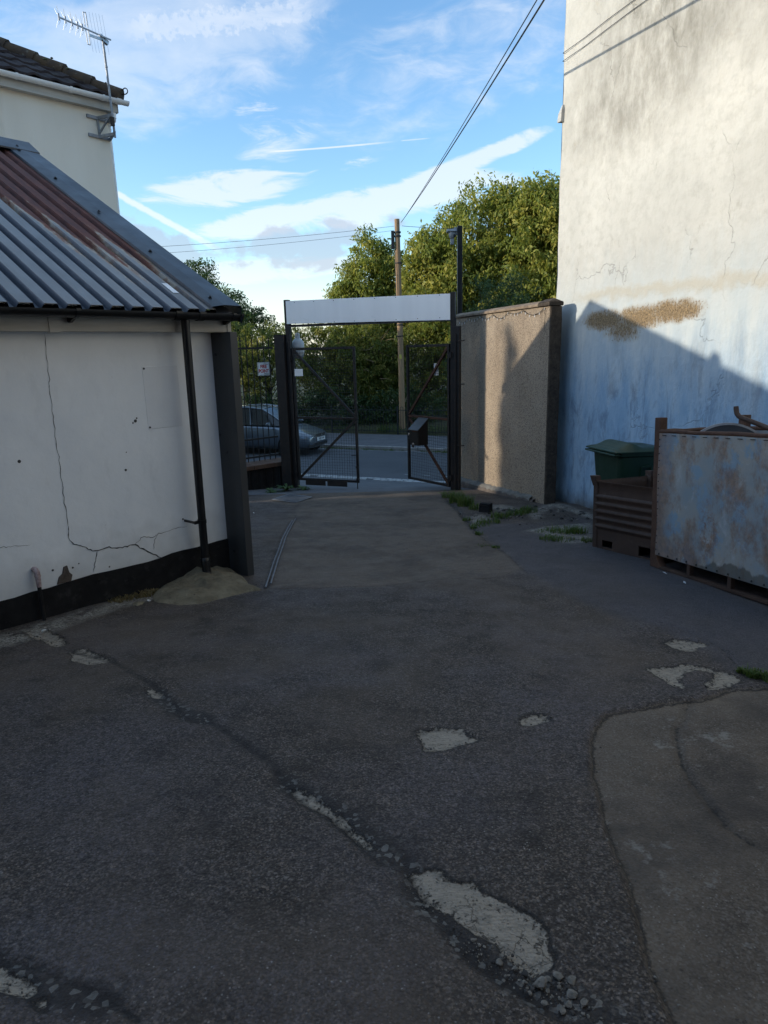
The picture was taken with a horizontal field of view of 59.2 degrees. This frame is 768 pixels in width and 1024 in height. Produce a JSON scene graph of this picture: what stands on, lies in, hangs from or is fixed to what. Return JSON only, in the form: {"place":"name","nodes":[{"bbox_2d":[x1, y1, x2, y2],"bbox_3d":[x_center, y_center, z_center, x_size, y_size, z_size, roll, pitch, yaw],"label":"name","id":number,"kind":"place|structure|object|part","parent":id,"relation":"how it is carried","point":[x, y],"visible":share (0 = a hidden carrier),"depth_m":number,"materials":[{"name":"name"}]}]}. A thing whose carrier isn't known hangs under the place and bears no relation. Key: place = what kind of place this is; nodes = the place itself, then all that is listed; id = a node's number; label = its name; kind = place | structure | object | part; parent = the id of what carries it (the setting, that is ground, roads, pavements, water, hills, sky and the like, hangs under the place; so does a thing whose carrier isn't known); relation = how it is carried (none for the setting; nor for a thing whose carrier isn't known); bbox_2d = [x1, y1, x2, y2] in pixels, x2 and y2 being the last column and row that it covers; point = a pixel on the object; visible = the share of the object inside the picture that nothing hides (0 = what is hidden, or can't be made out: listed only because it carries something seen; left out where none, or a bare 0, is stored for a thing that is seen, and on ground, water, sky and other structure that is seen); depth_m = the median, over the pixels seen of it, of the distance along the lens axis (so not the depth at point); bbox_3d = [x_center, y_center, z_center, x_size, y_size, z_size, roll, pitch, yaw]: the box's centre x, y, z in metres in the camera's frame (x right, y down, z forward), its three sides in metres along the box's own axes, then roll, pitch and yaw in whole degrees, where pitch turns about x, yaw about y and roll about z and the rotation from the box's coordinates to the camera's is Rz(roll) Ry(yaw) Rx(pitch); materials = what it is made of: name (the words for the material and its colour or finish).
{"place":"outdoors","nodes":[
{"label":"outdoors","id":0,"kind":"place"},
{"bbox_2d":[0,0,565,354],"label":"sky","id":1,"kind":"structure","parent":0,"point":[243,120],"materials":[{"name":"blue"}]},
{"bbox_2d":[251,354,427,376],"bbox_3d":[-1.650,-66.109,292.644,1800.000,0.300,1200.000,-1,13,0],"label":"terrain","id":2,"kind":"structure","parent":0,"point":[319,362],"depth_m":184.15,"materials":[{"name":"green plant"}]},
{"bbox_2d":[0,37,129,214],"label":"house","id":3,"kind":"structure","parent":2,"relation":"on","point":[47,105],"depth_m":11.26,"materials":[{"name":"paint"}]},
{"bbox_2d":[54,6,115,140],"bbox_3d":[-4.886,-7.164,11.089,0.589,1.752,0.911,11,18,43],"label":"television aerial","id":4,"kind":"object","parent":3,"relation":"attached to","point":[110,116],"visible":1,"depth_m":11.28,"materials":[{"name":"metal"}]},
{"bbox_2d":[240,377,446,435],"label":"park bank","id":5,"kind":"structure","parent":0,"point":[392,431],"depth_m":26.52,"materials":[{"name":"green plant"}]},
{"bbox_2d":[184,257,256,325],"bbox_3d":[-9.840,-9.761,37.187,5.829,8.178,3.817,-1,13,0],"label":"dark tree","id":6,"kind":"object","parent":5,"relation":"on","point":[205,274],"visible":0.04,"depth_m":36.24,"materials":[{"name":"green plant"}]},
{"bbox_2d":[208,282,282,402],"bbox_3d":[-6.947,-8.322,34.462,4.229,6.504,3.056,-1,13,0],"label":"dark tree","id":7,"kind":"object","parent":5,"relation":"on","point":[247,313],"visible":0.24,"depth_m":33.82,"materials":[{"name":"green plant"}]},
{"bbox_2d":[231,318,322,404],"bbox_3d":[-5.122,-5.827,28.018,5.463,4.760,2.360,0,14,7],"label":"shrub","id":8,"kind":"object","parent":5,"relation":"on","point":[266,333],"visible":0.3,"depth_m":27.62,"materials":[{"name":"green plant"}]},
{"bbox_2d":[296,323,372,412],"bbox_3d":[-1.958,-5.810,27.548,3.427,4.795,2.501,-1,13,0],"label":"shrub","id":9,"kind":"object","parent":5,"relation":"on","point":[341,364],"visible":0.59,"depth_m":27.06,"materials":[{"name":"green plant"}]},
{"bbox_2d":[243,379,446,425],"bbox_3d":[-1.706,-4.243,26.955,8.480,2.096,1.368,1,14,12],"label":"hedge","id":10,"kind":"object","parent":5,"relation":"on","point":[373,401],"visible":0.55,"depth_m":26.68,"materials":[{"name":"green plant"}]},
{"bbox_2d":[318,223,414,394],"bbox_3d":[-0.614,-8.047,29.145,4.924,8.336,4.306,-1,13,0],"label":"broadleaf tree","id":11,"kind":"object","parent":5,"relation":"on","point":[376,266],"visible":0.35,"depth_m":28.26,"materials":[{"name":"green plant"}]},
{"bbox_2d":[298,405,446,434],"bbox_3d":[1.755,-3.281,24.706,24.749,1.150,0.050,4,15,22],"label":"park railing","id":12,"kind":"object","parent":5,"relation":"on","point":[375,430],"visible":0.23,"depth_m":25.50,"materials":[{"name":"black metal"}]},
{"bbox_2d":[344,324,423,415],"bbox_3d":[-0.059,-5.589,27.268,3.403,4.404,2.467,-1,13,0],"label":"shrub","id":13,"kind":"object","parent":5,"relation":"on","point":[383,360],"visible":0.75,"depth_m":26.96,"materials":[{"name":"green plant"}]},
{"bbox_2d":[325,422,446,432],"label":"bank grass","id":14,"kind":"structure","parent":5,"relation":"on","point":[381,428],"depth_m":25.64,"materials":[{"name":"green plant"}]},
{"bbox_2d":[391,219,404,428],"bbox_3d":[0.545,-6.596,24.931,0.419,7.851,0.293,-1,13,0],"label":"utility pole","id":15,"kind":"object","parent":5,"relation":"on","point":[395,242],"visible":0.82,"depth_m":24.85,"materials":[{"name":"brown wood"}]},
{"bbox_2d":[162,226,391,246],"bbox_3d":[-7.159,-8.707,21.577,16.090,1.360,0.010,-6,14,-19],"label":"overhead cable","id":16,"kind":"object","parent":15,"relation":"attached to","point":[274,238],"visible":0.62,"depth_m":22.76,"materials":[{"name":"black plastic"}]},
{"bbox_2d":[171,230,393,252],"bbox_3d":[-7.154,-8.493,21.474,16.195,1.450,0.009,-7,14,-20],"label":"overhead cable","id":17,"kind":"object","parent":15,"relation":"attached to","point":[281,243],"visible":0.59,"depth_m":22.82,"materials":[{"name":"black plastic"}]},
{"bbox_2d":[406,225,516,228],"bbox_3d":[3.437,-10.593,24.890,5.854,0.353,0.014,-5,14,-16],"label":"overhead cable","id":18,"kind":"object","parent":15,"relation":"attached to","point":[462,228],"visible":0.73,"depth_m":24.75,"materials":[{"name":"black plastic"}]},
{"bbox_2d":[387,322,449,415],"bbox_3d":[1.951,-5.695,27.044,3.678,4.621,2.268,1,14,11],"label":"shrub","id":19,"kind":"object","parent":5,"relation":"on","point":[424,360],"visible":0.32,"depth_m":26.64,"materials":[{"name":"green plant"}]},
{"bbox_2d":[389,170,545,377],"bbox_3d":[3.762,-8.678,27.622,7.071,10.088,5.830,-1,13,0],"label":"broadleaf tree","id":20,"kind":"object","parent":5,"relation":"on","point":[432,260],"visible":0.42,"depth_m":26.32,"materials":[{"name":"green plant"}]},
{"bbox_2d":[441,270,542,400],"bbox_3d":[2.734,-3.486,17.340,2.621,5.187,1.875,-1,13,0],"label":"yew shrub","id":21,"kind":"object","parent":5,"relation":"on","point":[503,303],"visible":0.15,"depth_m":16.82,"materials":[{"name":"green plant"}]},
{"bbox_2d":[489,170,559,305],"bbox_3d":[7.046,-8.126,26.073,7.058,9.562,5.369,-1,13,0],"label":"broadleaf tree","id":22,"kind":"object","parent":5,"relation":"on","point":[541,197],"visible":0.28,"depth_m":24.67,"materials":[{"name":"green plant"}]},
{"bbox_2d":[245,448,446,482],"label":"road","id":23,"kind":"structure","parent":0,"point":[386,464],"depth_m":19.94,"materials":[{"name":"grey asphalt"}]},
{"bbox_2d":[242,404,327,452],"bbox_3d":[-3.842,-2.782,22.620,3.953,1.591,2.076,4,15,22],"label":"parked car","id":24,"kind":"object","parent":23,"relation":"on","point":[315,440],"visible":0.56,"depth_m":21.87,"materials":[{"name":"grey paint"}]},
{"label":"side windows","id":25,"kind":"part","parent":24,"relation":"part of","materials":[{"name":"black glass"}]},
{"bbox_2d":[301,474,445,482],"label":"painted setts","id":26,"kind":"structure","parent":23,"relation":"on","point":[374,478],"depth_m":17.43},
{"bbox_2d":[320,444,446,451],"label":"kerb","id":27,"kind":"structure","parent":23,"relation":"on","point":[395,448],"depth_m":22.39,"materials":[{"name":"concrete"}]},
{"bbox_2d":[320,447,446,452],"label":"gutter weeds","id":28,"kind":"object","parent":23,"relation":"on","point":[377,449],"visible":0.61,"depth_m":22.45,"materials":[{"name":"green plant"}]},
{"bbox_2d":[248,476,467,494],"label":"footway","id":29,"kind":"structure","parent":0,"point":[372,486],"depth_m":12.91,"materials":[{"name":"grey concrete"}]},
{"bbox_2d":[246,457,282,489],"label":"wall","id":30,"kind":"structure","parent":29,"relation":"on","point":[264,474],"depth_m":13.08,"materials":[{"name":"black paint"}]},
{"bbox_2d":[238,335,278,462],"bbox_3d":[-3.964,-1.826,11.752,4.920,2.400,0.043,-13,18,-41],"label":"spiked railing","id":31,"kind":"object","parent":30,"relation":"on","point":[263,437],"visible":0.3,"depth_m":13.11,"materials":[{"name":"black metal"}]},
{"bbox_2d":[257,362,269,375],"bbox_3d":[-2.320,-2.760,13.035,0.265,0.250,0.016,-13,18,-40],"label":"fire point sign","id":32,"kind":"object","parent":31,"relation":"attached to","point":[263,368],"visible":1,"depth_m":13.03,"materials":[{"name":"white plastic"}]},
{"bbox_2d":[265,488,279,492],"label":"leafy weed","id":33,"kind":"object","parent":29,"relation":"on","point":[270,490],"visible":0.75,"depth_m":12.43,"materials":[{"name":"green plant"}]},
{"bbox_2d":[276,483,294,491],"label":"leafy weed","id":34,"kind":"object","parent":29,"relation":"on","point":[285,487],"visible":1,"depth_m":12.52,"materials":[{"name":"green plant"}]},
{"bbox_2d":[295,485,310,489],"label":"leafy weed","id":35,"kind":"object","parent":29,"relation":"on","point":[302,487],"visible":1,"depth_m":12.69,"materials":[{"name":"green plant"}]},
{"bbox_2d":[274,292,464,489],"bbox_3d":[-0.295,-1.768,12.288,3.617,4.140,0.220,4,14,20],"label":"gateway frame","id":36,"kind":"object","parent":29,"relation":"on","point":[283,346],"visible":0.65,"depth_m":12.48,"materials":[{"name":"black metal"}]},
{"bbox_2d":[292,333,303,358],"bbox_3d":[-1.638,-3.134,12.755,0.265,0.475,0.267,4,14,20],"label":"dome fitting","id":37,"kind":"object","parent":36,"relation":"attached to","point":[297,342],"visible":0.71,"depth_m":12.68,"materials":[{"name":"grey plastic"}]},
{"bbox_2d":[291,346,359,488],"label":"gate","id":38,"kind":"structure","parent":36,"relation":"attached to","point":[320,481],"depth_m":12.59,"materials":[{"name":"black metal"}]},
{"bbox_2d":[286,293,450,326],"bbox_3d":[-0.339,-3.527,11.838,3.112,0.463,0.034,4,14,20],"label":"sign board","id":39,"kind":"object","parent":36,"relation":"attached to","point":[417,308],"visible":1,"depth_m":11.78,"materials":[{"name":"white metal"}]},
{"bbox_2d":[406,344,450,486],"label":"gate","id":40,"kind":"structure","parent":36,"relation":"attached to","point":[437,418],"depth_m":12.17,"materials":[{"name":"black metal"}]},
{"bbox_2d":[408,417,427,445],"bbox_3d":[0.621,-1.463,12.293,0.257,0.481,0.280,-11,17,-36],"label":"letter box","id":41,"kind":"object","parent":40,"relation":"attached to","point":[418,431],"visible":1,"depth_m":12.23,"materials":[{"name":"black metal"}]},
{"bbox_2d":[413,433,417,444],"bbox_3d":[0.564,-1.327,12.226,0.005,0.210,0.140,-11,17,-36],"label":"door","id":42,"kind":"structure","parent":41,"relation":"in","point":[415,435],"depth_m":12.21,"materials":[{"name":"black metal"}]},
{"bbox_2d":[446,225,461,313],"bbox_3d":[1.479,-3.063,14.185,0.310,5.490,0.200,-1,13,0],"label":"camera pole","id":43,"kind":"object","parent":29,"relation":"on","point":[455,231],"visible":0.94,"depth_m":13.64,"materials":[{"name":"black metal"}]},
{"bbox_2d":[0,489,767,1023],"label":"yard","id":44,"kind":"structure","parent":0,"point":[162,861],"depth_m":2.71,"materials":[{"name":"grey asphalt"}]},
{"bbox_2d":[0,137,253,629],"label":"shed","id":45,"kind":"structure","parent":44,"relation":"on","point":[123,469],"depth_m":5.38,"materials":[{"name":"white paint"}]},
{"bbox_2d":[107,587,159,602],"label":"dry grass","id":46,"kind":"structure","parent":44,"relation":"on","point":[144,593],"depth_m":5.51,"materials":[{"name":"plant"}]},
{"bbox_2d":[133,601,143,605],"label":"stone","id":47,"kind":"object","parent":44,"relation":"on","point":[137,603],"visible":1,"depth_m":5.31,"materials":[{"name":"grey stone"}]},
{"bbox_2d":[153,566,260,604],"bbox_3d":[-1.597,0.621,5.811,0.875,0.169,1.008,-10,16,-31],"label":"cement mound","id":48,"kind":"object","parent":44,"relation":"on","point":[196,585],"visible":0.97,"depth_m":5.63,"materials":[{"name":"beige concrete"}]},
{"bbox_2d":[265,518,295,587],"bbox_3d":[-1.122,0.365,7.477,0.084,0.288,3.529,-2,13,-4],"label":"steel edging","id":49,"kind":"object","parent":44,"relation":"on","point":[279,554],"visible":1,"depth_m":6.90,"materials":[{"name":"grey metal"}]},
{"bbox_2d":[272,494,311,502],"bbox_3d":[-1.536,-0.234,11.368,0.581,0.100,1.012,2,14,16],"label":"manhole cover","id":50,"kind":"object","parent":44,"relation":"on","point":[293,498],"visible":1,"depth_m":11.28,"materials":[{"name":"metal"}]},
{"bbox_2d":[8,503,591,633],"bbox_3d":[0.524,0.501,6.832,2.630,0.525,8.123,9,17,36],"label":"edge rubble","id":51,"kind":"object","parent":44,"relation":"on","point":[561,517],"visible":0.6,"depth_m":9.12,"materials":[{"name":"concrete"}]},
{"bbox_2d":[6,630,743,1014],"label":"rim crumbs","id":52,"kind":"object","parent":44,"relation":"on","point":[466,742],"visible":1,"depth_m":2.62,"materials":[{"name":"concrete"}]},
{"bbox_2d":[3,715,763,1023],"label":"fine rubble","id":53,"kind":"object","parent":44,"relation":"on","point":[530,977],"visible":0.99,"depth_m":1.79,"materials":[{"name":"stone"}]},
{"bbox_2d":[440,489,480,509],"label":"grass tuft","id":54,"kind":"object","parent":44,"relation":"on","point":[460,499],"visible":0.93,"depth_m":10.14,"materials":[{"name":"green plant"}]},
{"bbox_2d":[462,516,499,548],"bbox_3d":[1.104,0.231,8.003,0.250,0.183,1.877,-1,13,0],"label":"grass tuft","id":55,"kind":"object","parent":44,"relation":"on","point":[479,532],"visible":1,"depth_m":7.90,"materials":[{"name":"green plant"}]},
{"bbox_2d":[479,502,492,512],"bbox_3d":[1.431,-0.060,9.504,0.174,0.149,0.118,10,17,39],"label":"black block","id":56,"kind":"object","parent":44,"relation":"on","point":[486,507],"depth_m":9.46,"materials":[{"name":"paint"}]},
{"bbox_2d":[496,958,502,965],"bbox_3d":[0.315,1.223,1.838,0.021,0.012,0.021,-6,11,-40],"label":"loose stone","id":57,"kind":"object","parent":44,"relation":"on","point":[499,962],"visible":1,"depth_m":1.83,"materials":[{"name":"stone"}]},
{"bbox_2d":[469,504,538,526],"bbox_3d":[1.556,0.059,8.952,0.450,0.144,1.550,10,17,39],"label":"grass tuft","id":58,"kind":"object","parent":44,"relation":"on","point":[523,510],"visible":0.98,"depth_m":9.04,"materials":[{"name":"green plant"}]},
{"bbox_2d":[456,298,563,503],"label":"pebbledash wall","id":59,"kind":"structure","parent":44,"relation":"on","point":[510,371],"depth_m":10.71,"materials":[{"name":"concrete"}]},
{"bbox_2d":[459,307,544,327],"bbox_3d":[1.820,-3.042,10.957,0.016,0.335,3.170,-5,14,-16],"label":"light string","id":60,"kind":"object","parent":59,"relation":"hanging from","point":[504,316],"visible":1,"depth_m":10.66,"materials":[{"name":"black plastic"}]},
{"bbox_2d":[521,970,527,976],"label":"loose stone","id":61,"kind":"object","parent":44,"relation":"on","point":[524,973],"visible":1,"depth_m":1.79,"materials":[{"name":"grey stone"}]},
{"bbox_2d":[532,976,547,989],"bbox_3d":[0.407,1.228,1.763,0.036,0.021,0.031,-13,18,-41],"label":"loose stone","id":62,"kind":"object","parent":44,"relation":"on","point":[540,982],"visible":1,"depth_m":1.76,"materials":[{"name":"stone"}]},
{"bbox_2d":[541,1000,548,1006],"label":"loose stone","id":63,"kind":"object","parent":44,"relation":"on","point":[544,1003],"visible":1,"depth_m":1.71,"materials":[{"name":"stone"}]},
{"bbox_2d":[545,975,551,983],"bbox_3d":[0.433,1.231,1.781,0.020,0.011,0.015,5,15,27],"label":"loose stone","id":64,"kind":"object","parent":44,"relation":"on","point":[549,979],"visible":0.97,"depth_m":1.78,"materials":[{"name":"stone"}]},
{"bbox_2d":[553,971,563,980],"bbox_3d":[0.459,1.227,1.789,0.023,0.018,0.029,-11,17,-36],"label":"loose stone","id":65,"kind":"object","parent":44,"relation":"on","point":[558,976],"visible":1,"depth_m":1.78,"materials":[{"name":"stone"}]},
{"bbox_2d":[559,1007,565,1014],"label":"loose stone","id":66,"kind":"object","parent":44,"relation":"on","point":[562,1010],"visible":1,"depth_m":1.68,"materials":[{"name":"stone"}]},
{"bbox_2d":[538,522,589,534],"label":"grass tuft","id":67,"kind":"object","parent":44,"relation":"on","point":[573,530],"visible":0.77,"depth_m":7.73,"materials":[{"name":"green plant"}]},
{"bbox_2d":[539,533,591,542],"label":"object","id":68,"kind":"object","parent":44,"relation":"on","point":[549,536],"visible":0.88,"depth_m":7.34,"materials":[{"name":"green plant"}]},
{"bbox_2d":[565,1000,571,1007],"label":"loose stone","id":69,"kind":"object","parent":44,"relation":"on","point":[568,1003],"visible":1,"depth_m":1.70,"materials":[{"name":"stone"}]},
{"bbox_2d":[567,975,575,984],"bbox_3d":[0.492,1.227,1.773,0.024,0.012,0.028,9,24,37],"label":"loose stone","id":70,"kind":"object","parent":44,"relation":"on","point":[571,979],"visible":1,"depth_m":1.77,"materials":[{"name":"stone"}]},
{"bbox_2d":[566,989,577,999],"bbox_3d":[0.482,1.236,1.732,0.027,0.015,0.024,3,14,19],"label":"loose stone","id":71,"kind":"object","parent":44,"relation":"on","point":[571,993],"visible":1,"depth_m":1.73,"materials":[{"name":"stone"}]},
{"bbox_2d":[580,998,587,1007],"bbox_3d":[0.504,1.238,1.704,0.017,0.013,0.027,7,7,43],"label":"loose stone","id":72,"kind":"object","parent":44,"relation":"on","point":[583,1001],"visible":1,"depth_m":1.70,"materials":[{"name":"stone"}]},
{"bbox_2d":[585,439,653,479],"bbox_3d":[2.832,-0.310,7.891,0.799,1.052,0.610,-3,13,-15],"label":"wheeled bin","id":73,"kind":"object","parent":44,"relation":"on","point":[615,459],"visible":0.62,"depth_m":7.58,"materials":[{"name":"green plastic"}]},
{"bbox_2d":[590,470,674,562],"bbox_3d":[2.709,0.021,6.727,0.848,0.755,0.968,-6,10,-26],"label":"ribbed crate","id":74,"kind":"object","parent":44,"relation":"on","point":[622,514],"visible":0.45,"depth_m":6.65,"materials":[{"name":"brown metal"}]},
{"bbox_2d":[555,0,767,508],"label":"rendered building","id":75,"kind":"structure","parent":44,"relation":"on","point":[662,278],"depth_m":7.66,"materials":[{"name":"paint"}]},
{"bbox_2d":[650,415,767,604],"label":"metal stillage","id":76,"kind":"object","parent":44,"relation":"on","point":[710,502],"visible":0.97,"depth_m":5.37,"materials":[{"name":"metal"}]},
{"bbox_2d":[701,423,757,432],"bbox_3d":[2.901,-0.396,5.742,0.720,0.720,0.030,2,10,15],"label":"metal disc","id":77,"kind":"object","parent":76,"relation":"in","point":[730,427],"visible":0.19,"depth_m":5.67,"materials":[{"name":"metal"}]},
{"bbox_2d":[733,406,767,430],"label":"bent pipe","id":78,"kind":"object","parent":76,"relation":"in","point":[737,414],"visible":1,"depth_m":5.48,"materials":[{"name":"brown metal"}]},
{"bbox_2d":[735,664,767,682],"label":"grass tuft","id":79,"kind":"object","parent":44,"relation":"on","point":[755,673],"visible":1,"depth_m":3.67,"materials":[{"name":"green plant"}]},
{"bbox_2d":[325,433,446,447],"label":"pavement","id":80,"kind":"structure","parent":0,"point":[381,440],"depth_m":23.91,"materials":[{"name":"grey concrete"}]},
{"bbox_3d":[-0.019,-0.760,-5.425,11.600,8.200,7.600,-1,13,0],"label":"workshop","id":81,"kind":"object","parent":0,"visible":0},
{"bbox_2d":[402,0,536,220],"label":"overhead cable","id":82,"kind":"object","parent":81,"relation":"attached to","point":[483,89],"visible":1,"depth_m":10.04,"materials":[{"name":"black plastic"}]},
{"bbox_2d":[401,0,544,221],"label":"overhead cable","id":83,"kind":"object","parent":81,"relation":"attached to","point":[542,2],"visible":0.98,"depth_m":10.10,"materials":[{"name":"black plastic"}]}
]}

